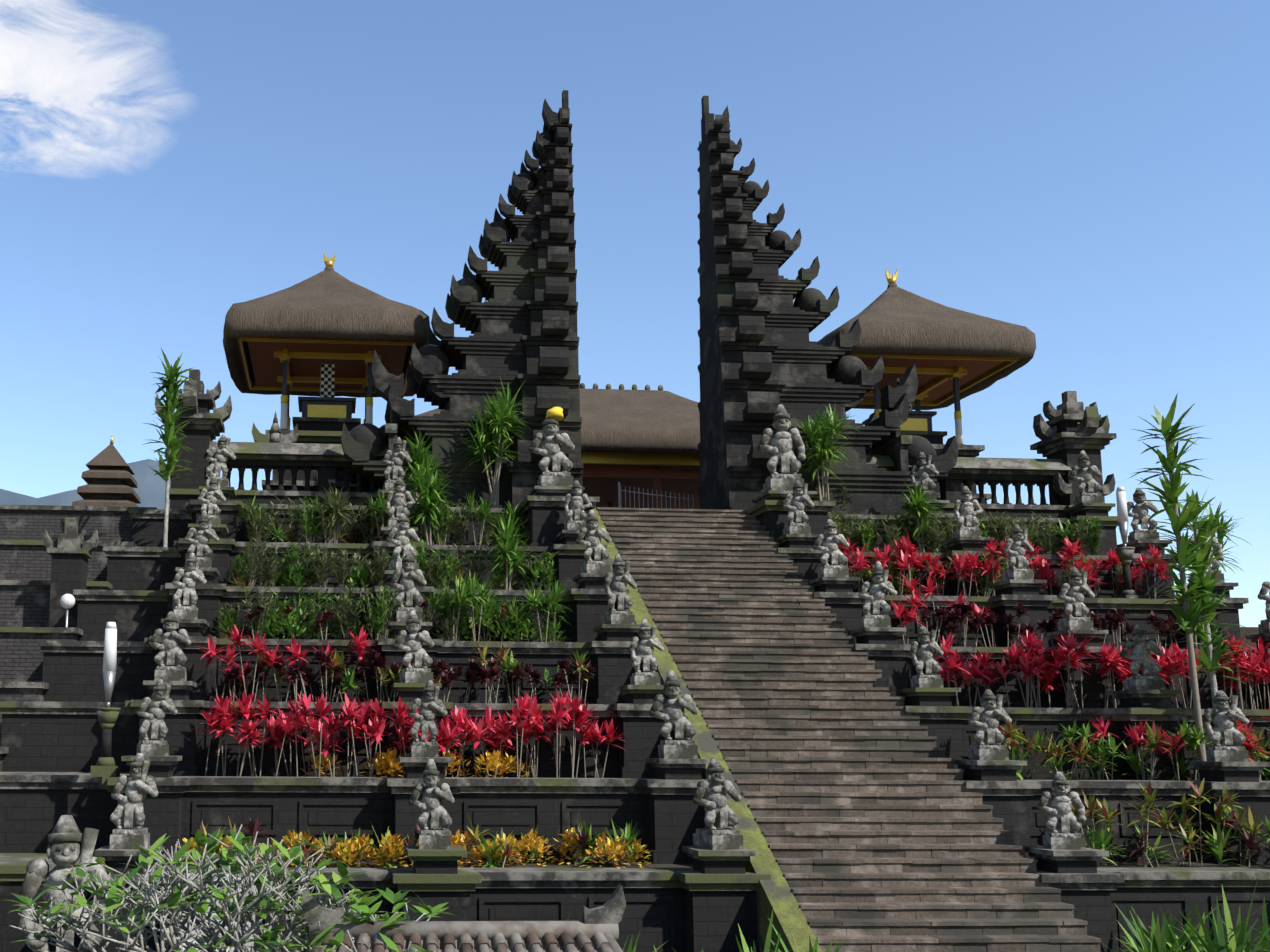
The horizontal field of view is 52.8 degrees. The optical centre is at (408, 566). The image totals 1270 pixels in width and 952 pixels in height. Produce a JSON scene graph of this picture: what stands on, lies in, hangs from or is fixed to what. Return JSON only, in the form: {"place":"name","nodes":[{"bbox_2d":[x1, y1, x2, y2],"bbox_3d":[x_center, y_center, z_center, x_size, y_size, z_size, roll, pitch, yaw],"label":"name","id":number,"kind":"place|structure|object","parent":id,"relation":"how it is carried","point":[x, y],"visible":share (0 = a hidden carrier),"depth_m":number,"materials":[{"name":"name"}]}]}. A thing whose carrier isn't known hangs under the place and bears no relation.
{"place":"outdoors","nodes":[
{"label":"outdoors","id":0,"kind":"place"},
{"bbox_2d":[0,459,170,508],"bbox_3d":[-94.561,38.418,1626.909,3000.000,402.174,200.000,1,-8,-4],"label":"distant mountain","id":1,"kind":"structure","parent":0,"point":[150,490],"depth_m":1714.12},
{"bbox_2d":[72,436,140,506],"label":"meru tower","id":2,"kind":"structure","parent":0,"point":[107,477],"depth_m":48.74,"materials":[{"name":"stone"}]},
{"bbox_2d":[380,383,699,508],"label":"hall","id":3,"kind":"structure","parent":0,"point":[639,449],"depth_m":42.99,"materials":[{"name":"stone"}]},
{"bbox_2d":[0,486,1269,951],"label":"terraces","id":4,"kind":"object","parent":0,"point":[682,892],"visible":0.58,"depth_m":23.14,"materials":[{"name":"stone"}]},
{"bbox_2d":[17,815,109,951],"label":"guardian statue","id":5,"kind":"object","parent":4,"relation":"on","point":[66,849],"visible":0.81,"depth_m":17.67,"materials":[{"name":"stone"}]},
{"bbox_2d":[60,594,74,626],"bbox_3d":[-7.647,1.352,27.875,0.340,1.520,0.340,1,-8,-4],"label":"globe lamp post","id":6,"kind":"object","parent":4,"relation":"on","point":[67,601],"visible":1,"depth_m":27.86,"materials":[{"name":"silver metal"}]},
{"bbox_2d":[0,505,156,771],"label":"stone wall","id":7,"kind":"structure","parent":4,"relation":"on","point":[51,556],"depth_m":29.76,"materials":[{"name":"stone"}]},
{"bbox_2d":[90,622,120,776],"bbox_3d":[-5.077,2.231,21.089,0.420,2.600,0.420,1,-8,-4],"label":"lamp post","id":8,"kind":"object","parent":4,"relation":"on","point":[105,765],"visible":0.98,"depth_m":20.96,"materials":[{"name":"stone"}]},
{"bbox_2d":[110,753,157,848],"bbox_3d":[-4.080,3.486,18.606,0.719,1.396,0.484,0,-8,0],"label":"guardian statue","id":9,"kind":"object","parent":4,"relation":"on","point":[141,784],"visible":1,"depth_m":18.46,"materials":[{"name":"stone"}]},
{"bbox_2d":[137,679,177,755],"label":"guardian statue","id":10,"kind":"object","parent":4,"relation":"on","point":[159,706],"visible":0.98,"depth_m":20.73,"materials":[{"name":"stone"}]},
{"bbox_2d":[148,611,190,680],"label":"guardian statue","id":11,"kind":"object","parent":4,"relation":"on","point":[169,647],"visible":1,"depth_m":22.98,"materials":[{"name":"stone"}]},
{"bbox_2d":[143,348,197,546],"bbox_3d":[-6.095,-2.951,31.822,1.492,5.299,1.494,1,-8,-4],"label":"dracaena tree","id":12,"kind":"object","parent":4,"relation":"on","point":[171,384],"visible":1,"depth_m":31.77,"materials":[{"name":"green plant"}]},
{"bbox_2d":[172,553,206,618],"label":"guardian statue","id":13,"kind":"object","parent":4,"relation":"on","point":[191,576],"visible":1,"depth_m":25.26,"materials":[{"name":"stone"}]},
{"bbox_2d":[184,511,218,567],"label":"guardian statue","id":14,"kind":"object","parent":4,"relation":"on","point":[201,539],"visible":0.88,"depth_m":27.53,"materials":[{"name":"stone"}]},
{"bbox_2d":[197,473,225,523],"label":"guardian statue","id":15,"kind":"object","parent":4,"relation":"on","point":[214,493],"visible":0.92,"depth_m":29.80,"materials":[{"name":"stone"}]},
{"bbox_2d":[206,434,235,486],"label":"guardian statue","id":16,"kind":"object","parent":4,"relation":"on","point":[220,460],"visible":0.85,"depth_m":32.03,"materials":[{"name":"stone"}]},
{"bbox_2d":[312,480,359,542],"bbox_3d":[-1.832,-1.261,31.087,1.341,1.903,1.361,6,-10,-36],"label":"palm plant","id":17,"kind":"object","parent":4,"relation":"on","point":[334,496],"visible":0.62,"depth_m":31.01,"materials":[{"name":"green"}]},
{"bbox_2d":[235,486,529,545],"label":"terrace plants","id":18,"kind":"object","parent":4,"relation":"on","point":[256,518],"visible":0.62,"depth_m":31.35,"materials":[{"name":"green plant"}]},
{"bbox_2d":[209,570,572,641],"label":"terrace plants","id":19,"kind":"object","parent":4,"relation":"on","point":[341,622],"visible":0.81,"depth_m":26.79,"materials":[{"name":"green plant"}]},
{"bbox_2d":[227,537,559,589],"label":"terrace plants","id":20,"kind":"object","parent":4,"relation":"on","point":[299,572],"visible":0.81,"depth_m":28.99,"materials":[{"name":"green plant"}]},
{"bbox_2d":[382,437,411,489],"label":"guardian statue","id":21,"kind":"object","parent":4,"relation":"on","point":[396,462],"visible":0.9,"depth_m":32.33,"materials":[{"name":"stone"}]},
{"bbox_2d":[200,624,596,703],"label":"terrace plants","id":22,"kind":"object","parent":4,"relation":"on","point":[273,659],"visible":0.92,"depth_m":24.56,"materials":[{"name":"red plant"}]},
{"bbox_2d":[385,477,414,526],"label":"guardian statue","id":23,"kind":"object","parent":4,"relation":"on","point":[399,505],"visible":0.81,"depth_m":30.07,"materials":[{"name":"stone"}]},
{"bbox_2d":[386,513,419,570],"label":"guardian statue","id":24,"kind":"object","parent":4,"relation":"on","point":[401,540],"visible":0.83,"depth_m":27.80,"materials":[{"name":"stone"}]},
{"bbox_2d":[389,551,426,621],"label":"guardian statue","id":25,"kind":"object","parent":4,"relation":"on","point":[408,588],"visible":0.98,"depth_m":25.54,"materials":[{"name":"stone"}]},
{"bbox_2d":[195,689,625,777],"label":"terrace plants","id":26,"kind":"object","parent":4,"relation":"on","point":[497,737],"visible":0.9,"depth_m":22.28,"materials":[{"name":"red plant"}]},
{"bbox_2d":[393,610,433,682],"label":"guardian statue","id":27,"kind":"object","parent":4,"relation":"on","point":[413,649],"visible":1,"depth_m":23.26,"materials":[{"name":"stone"}]},
{"bbox_2d":[177,815,650,867],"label":"terrace plants","id":28,"kind":"object","parent":4,"relation":"on","point":[352,848],"visible":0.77,"depth_m":20.01,"materials":[{"name":"yellow plant"}]},
{"bbox_2d":[388,453,460,544],"bbox_3d":[0.408,-1.550,31.254,1.921,2.550,1.613,1,-8,-4],"label":"palm plant","id":29,"kind":"object","parent":4,"relation":"on","point":[427,485],"visible":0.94,"depth_m":31.07,"materials":[{"name":"green"}]},
{"bbox_2d":[403,428,445,503],"bbox_3d":[0.352,-2.610,33.174,1.598,2.524,1.571,1,-8,-4],"label":"palm","id":30,"kind":"object","parent":4,"relation":"on","point":[417,453],"visible":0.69,"depth_m":33.08,"materials":[{"name":"green"}]},
{"bbox_2d":[408,680,446,757],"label":"guardian statue","id":31,"kind":"object","parent":4,"relation":"on","point":[431,705],"visible":1,"depth_m":21.02,"materials":[{"name":"stone"}]},
{"bbox_2d":[409,759,453,849],"bbox_3d":[0.351,3.585,18.890,0.694,1.330,0.479,0,-8,1],"label":"guardian statue","id":32,"kind":"object","parent":4,"relation":"on","point":[432,808],"visible":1,"depth_m":18.75,"materials":[{"name":"stone"}]},
{"bbox_2d":[455,378,531,507],"bbox_3d":[2.218,-3.251,33.039,2.155,3.781,1.792,4,-9,-24],"label":"palm","id":33,"kind":"object","parent":4,"relation":"on","point":[499,416],"visible":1,"depth_m":33.00,"materials":[{"name":"green"}]},
{"bbox_2d":[484,511,537,589],"bbox_3d":[2.338,-0.302,29.034,1.438,2.145,1.336,1,-8,-4],"label":"palm plant","id":34,"kind":"object","parent":4,"relation":"on","point":[507,547],"visible":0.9,"depth_m":28.99,"materials":[{"name":"green"}]},
{"bbox_2d":[528,417,574,485],"bbox_3d":[3.682,-2.984,32.108,1.186,2.098,0.782,1,-8,-2],"label":"guardian statue","id":35,"kind":"object","parent":4,"relation":"on","point":[553,454],"visible":0.98,"depth_m":31.88,"materials":[{"name":"stone"}]},
{"bbox_2d":[546,407,563,420],"bbox_3d":[3.787,-3.976,32.200,0.476,0.326,0.451,1,-8,-4],"label":"guardian head cloth","id":36,"kind":"object","parent":35,"relation":"attached to","point":[556,413],"visible":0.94,"depth_m":32.04,"materials":[{"name":"yellow"}]},
{"bbox_2d":[564,480,591,529],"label":"guardian statue","id":37,"kind":"object","parent":4,"relation":"on","point":[577,508],"visible":1,"depth_m":30.34,"materials":[{"name":"stone"}]},
{"bbox_2d":[576,510,610,572],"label":"guardian statue","id":38,"kind":"object","parent":4,"relation":"on","point":[594,545],"visible":1,"depth_m":28.06,"materials":[{"name":"stone"}]},
{"bbox_2d":[602,554,636,623],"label":"guardian statue","id":39,"kind":"object","parent":4,"relation":"on","point":[618,581],"visible":1,"depth_m":25.81,"materials":[{"name":"stone"}]},
{"bbox_2d":[155,369,1116,517],"bbox_3d":[6.263,-2.344,40.155,27.190,4.400,12.545,1,-8,-4],"label":"balustrade","id":40,"kind":"object","parent":4,"relation":"on","point":[1069,430],"visible":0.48,"depth_m":34.41,"materials":[{"name":"stone"}]},
{"bbox_2d":[223,253,429,491],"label":"pavilion","id":41,"kind":"structure","parent":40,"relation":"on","point":[325,334],"depth_m":37.88,"materials":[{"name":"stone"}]},
{"bbox_2d":[629,619,663,684],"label":"guardian statue","id":42,"kind":"object","parent":4,"relation":"on","point":[646,645],"visible":1,"depth_m":23.54,"materials":[{"name":"stone"}]},
{"bbox_2d":[341,90,958,514],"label":"split gate","id":43,"kind":"structure","parent":4,"relation":"on","point":[763,358],"depth_m":34.59,"materials":[{"name":"stone"}]},
{"bbox_2d":[649,671,697,758],"bbox_3d":[4.554,2.538,21.436,0.836,1.502,0.535,0,-8,0],"label":"guardian statue","id":44,"kind":"object","parent":4,"relation":"on","point":[674,717],"visible":1,"depth_m":21.27,"materials":[{"name":"stone"}]},
{"bbox_2d":[693,758,743,849],"bbox_3d":[4.713,3.632,19.152,0.811,1.362,0.535,3,-9,-21],"label":"guardian statue","id":45,"kind":"object","parent":4,"relation":"on","point":[724,835],"visible":1,"depth_m":19.00,"materials":[{"name":"stone"}]},
{"bbox_2d":[757,404,805,492],"bbox_3d":[9.712,-3.054,32.513,1.208,2.420,0.810,0,-8,2],"label":"guardian statue","id":46,"kind":"object","parent":4,"relation":"on","point":[783,456],"visible":1,"depth_m":32.29,"materials":[{"name":"stone"}]},
{"bbox_2d":[782,480,813,534],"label":"guardian statue","id":47,"kind":"object","parent":4,"relation":"on","point":[800,499],"visible":1,"depth_m":30.68,"materials":[{"name":"stone"}]},
{"bbox_2d":[792,404,857,512],"bbox_3d":[11.274,-2.870,33.626,1.958,3.294,1.811,1,-8,-4],"label":"palm","id":48,"kind":"object","parent":4,"relation":"on","point":[821,455],"visible":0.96,"depth_m":33.53,"materials":[{"name":"green"}]},
{"bbox_2d":[807,469,853,510],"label":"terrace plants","id":49,"kind":"object","parent":4,"relation":"on","point":[830,495],"visible":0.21,"depth_m":34.05,"materials":[{"name":"green plant"}]},
{"bbox_2d":[813,519,848,577],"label":"guardian statue","id":50,"kind":"object","parent":4,"relation":"on","point":[832,540],"visible":1,"depth_m":28.40,"materials":[{"name":"stone"}]},
{"bbox_2d":[858,561,896,627],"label":"guardian statue","id":51,"kind":"object","parent":4,"relation":"on","point":[876,596],"visible":1,"depth_m":26.14,"materials":[{"name":"stone"}]},
{"bbox_2d":[896,480,947,552],"bbox_3d":[13.167,-1.174,31.971,1.380,2.150,1.341,-1,-8,12],"label":"palm plant","id":52,"kind":"object","parent":4,"relation":"on","point":[917,496],"visible":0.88,"depth_m":31.89,"materials":[{"name":"green"}]},
{"bbox_2d":[910,452,938,499],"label":"guardian statue","id":53,"kind":"object","parent":4,"relation":"on","point":[926,468],"visible":0.79,"depth_m":33.23,"materials":[{"name":"stone"}]},
{"bbox_2d":[816,269,1035,502],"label":"pavilion","id":54,"kind":"structure","parent":4,"relation":"on","point":[955,356],"depth_m":38.72,"materials":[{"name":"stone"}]},
{"bbox_2d":[910,626,943,687],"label":"guardian statue","id":55,"kind":"object","parent":4,"relation":"on","point":[924,650],"visible":1,"depth_m":23.89,"materials":[{"name":"stone"}]},
{"bbox_2d":[822,497,1105,554],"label":"terrace plants","id":56,"kind":"object","parent":4,"relation":"on","point":[1090,536],"visible":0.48,"depth_m":32.17,"materials":[{"name":"green plant"}]},
{"bbox_2d":[953,486,982,537],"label":"guardian statue","id":57,"kind":"object","parent":4,"relation":"on","point":[968,514],"visible":1,"depth_m":30.96,"materials":[{"name":"stone"}]},
{"bbox_2d":[968,689,1011,759],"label":"guardian statue","id":58,"kind":"object","parent":4,"relation":"on","point":[986,724],"visible":1,"depth_m":21.63,"materials":[{"name":"stone"}]},
{"bbox_2d":[822,533,1172,598],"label":"terrace plants","id":59,"kind":"object","parent":4,"relation":"on","point":[990,567],"visible":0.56,"depth_m":30.09,"materials":[{"name":"red plant"}]},
{"bbox_2d":[1001,524,1033,580],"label":"guardian statue","id":60,"kind":"object","parent":4,"relation":"on","point":[1018,547],"visible":1,"depth_m":28.70,"materials":[{"name":"stone"}]},
{"bbox_2d":[888,574,1226,648],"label":"terrace plants","id":61,"kind":"object","parent":4,"relation":"on","point":[961,610],"visible":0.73,"depth_m":27.64,"materials":[{"name":"red plant"}]},
{"bbox_2d":[1036,772,1085,849],"bbox_3d":[10.202,3.804,19.504,0.693,1.184,0.445,-1,-8,11],"label":"guardian statue","id":62,"kind":"object","parent":4,"relation":"on","point":[1062,814],"visible":1,"depth_m":19.38,"materials":[{"name":"stone"}]},
{"bbox_2d":[1057,567,1094,630],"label":"guardian statue","id":63,"kind":"object","parent":4,"relation":"on","point":[1073,599],"visible":1,"depth_m":26.44,"materials":[{"name":"stone"}]},
{"bbox_2d":[1069,450,1104,505],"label":"guardian statue","id":64,"kind":"object","parent":4,"relation":"on","point":[1087,481],"visible":1,"depth_m":33.49,"materials":[{"name":"stone"}]},
{"bbox_2d":[928,629,1269,708],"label":"terrace plants","id":65,"kind":"object","parent":4,"relation":"on","point":[1027,660],"visible":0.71,"depth_m":25.45,"materials":[{"name":"red plant"}]},
{"bbox_2d":[967,707,1269,780],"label":"terrace plants","id":66,"kind":"object","parent":4,"relation":"on","point":[1254,745],"visible":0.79,"depth_m":23.16,"materials":[{"name":"green plant"}]},
{"bbox_2d":[1115,487,1142,598],"bbox_3d":[17.295,-0.530,30.069,0.420,2.850,0.420,1,-8,-4],"label":"lamp post","id":67,"kind":"object","parent":4,"relation":"on","point":[1125,553],"visible":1,"depth_m":30.00,"materials":[{"name":"stone"}]},
{"bbox_2d":[1120,624,1164,689],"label":"guardian statue","id":68,"kind":"object","parent":4,"relation":"on","point":[1139,656],"visible":1,"depth_m":24.16,"materials":[{"name":"stone"}]},
{"bbox_2d":[1127,488,1159,541],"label":"guardian statue","id":69,"kind":"object","parent":4,"relation":"on","point":[1139,513],"visible":0.94,"depth_m":31.23,"materials":[{"name":"stone"}]},
{"bbox_2d":[1065,779,1269,866],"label":"terrace plants","id":70,"kind":"object","parent":4,"relation":"on","point":[1101,841],"visible":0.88,"depth_m":20.84,"materials":[{"name":"green plant"}]},
{"bbox_2d":[1130,393,1229,760],"bbox_3d":[14.446,0.399,23.298,1.634,7.276,1.421,1,-8,-4],"label":"dracaena tree","id":71,"kind":"object","parent":4,"relation":"on","point":[1187,616],"visible":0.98,"depth_m":23.33,"materials":[{"name":"green plant"}]},
{"bbox_2d":[1154,489,1257,745],"bbox_3d":[15.062,1.256,23.537,1.500,5.653,1.454,-6,-10,39],"label":"dracaena tree","id":72,"kind":"object","parent":4,"relation":"on","point":[1209,658],"visible":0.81,"depth_m":23.47,"materials":[{"name":"green plant"}]},
{"bbox_2d":[1188,526,1224,583],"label":"guardian statue","id":73,"kind":"object","parent":4,"relation":"on","point":[1220,575],"visible":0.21,"depth_m":28.91,"materials":[{"name":"stone"}]},
{"bbox_2d":[1192,501,1249,572],"bbox_3d":[19.386,-0.350,29.855,1.387,2.567,1.396,1,-8,-4],"label":"palm plant","id":74,"kind":"object","parent":4,"relation":"on","point":[1219,523],"visible":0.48,"depth_m":29.73,"materials":[{"name":"green"}]},
{"bbox_2d":[1203,690,1248,761],"bbox_3d":[14.444,2.811,22.037,0.713,1.245,0.462,-2,-8,16],"label":"guardian statue","id":75,"kind":"object","parent":4,"relation":"on","point":[1223,718],"visible":1,"depth_m":21.91,"materials":[{"name":"stone"}]},
{"bbox_2d":[1258,581,1269,633],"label":"guardian statue","id":76,"kind":"object","parent":4,"relation":"on","point":[1263,626],"visible":1,"depth_m":26.86,"materials":[{"name":"stone"}]},
{"bbox_2d":[0,0,1269,626],"label":"sky","id":77,"kind":"structure","parent":0,"point":[1091,177],"materials":[{"name":"blue"}]},
{"bbox_2d":[1240,627,1258,649],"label":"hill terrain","id":78,"kind":"structure","parent":0,"point":[1248,631],"depth_m":54.84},
{"label":"ground","id":79,"kind":"structure","parent":0,"visible":0},
{"bbox_2d":[6,825,453,951],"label":"frangipani tree","id":80,"kind":"object","parent":79,"relation":"on","point":[176,892],"visible":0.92,"depth_m":13.55,"materials":[{"name":"green plant"}]},
{"bbox_2d":[301,884,625,951],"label":"tiled roof","id":81,"kind":"structure","parent":79,"relation":"on","point":[596,929],"depth_m":12.78,"materials":[{"name":"stone"}]},
{"bbox_2d":[593,507,1100,951],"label":"stairs","id":82,"kind":"structure","parent":79,"relation":"on","point":[868,822],"depth_m":21.60,"materials":[{"name":"stone"}]},
{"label":"forecourt cobbles","id":83,"kind":"object","parent":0,"visible":0},
{"bbox_2d":[178,873,256,951],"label":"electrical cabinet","id":84,"kind":"object","parent":83,"relation":"on","point":[250,936],"visible":0.15,"depth_m":17.61,"materials":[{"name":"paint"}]},
{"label":"planters","id":85,"kind":"object","parent":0,"visible":0},
{"bbox_2d":[404,905,843,951],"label":"bromeliad plants","id":86,"kind":"object","parent":85,"relation":"on","point":[775,944],"visible":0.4,"depth_m":15.46,"materials":[{"name":"green plant"}]},
{"bbox_2d":[1105,879,1269,951],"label":"bromeliad plants","id":87,"kind":"object","parent":85,"relation":"in","point":[1158,940],"visible":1,"depth_m":17.68,"materials":[{"name":"green plant"}]}
]}

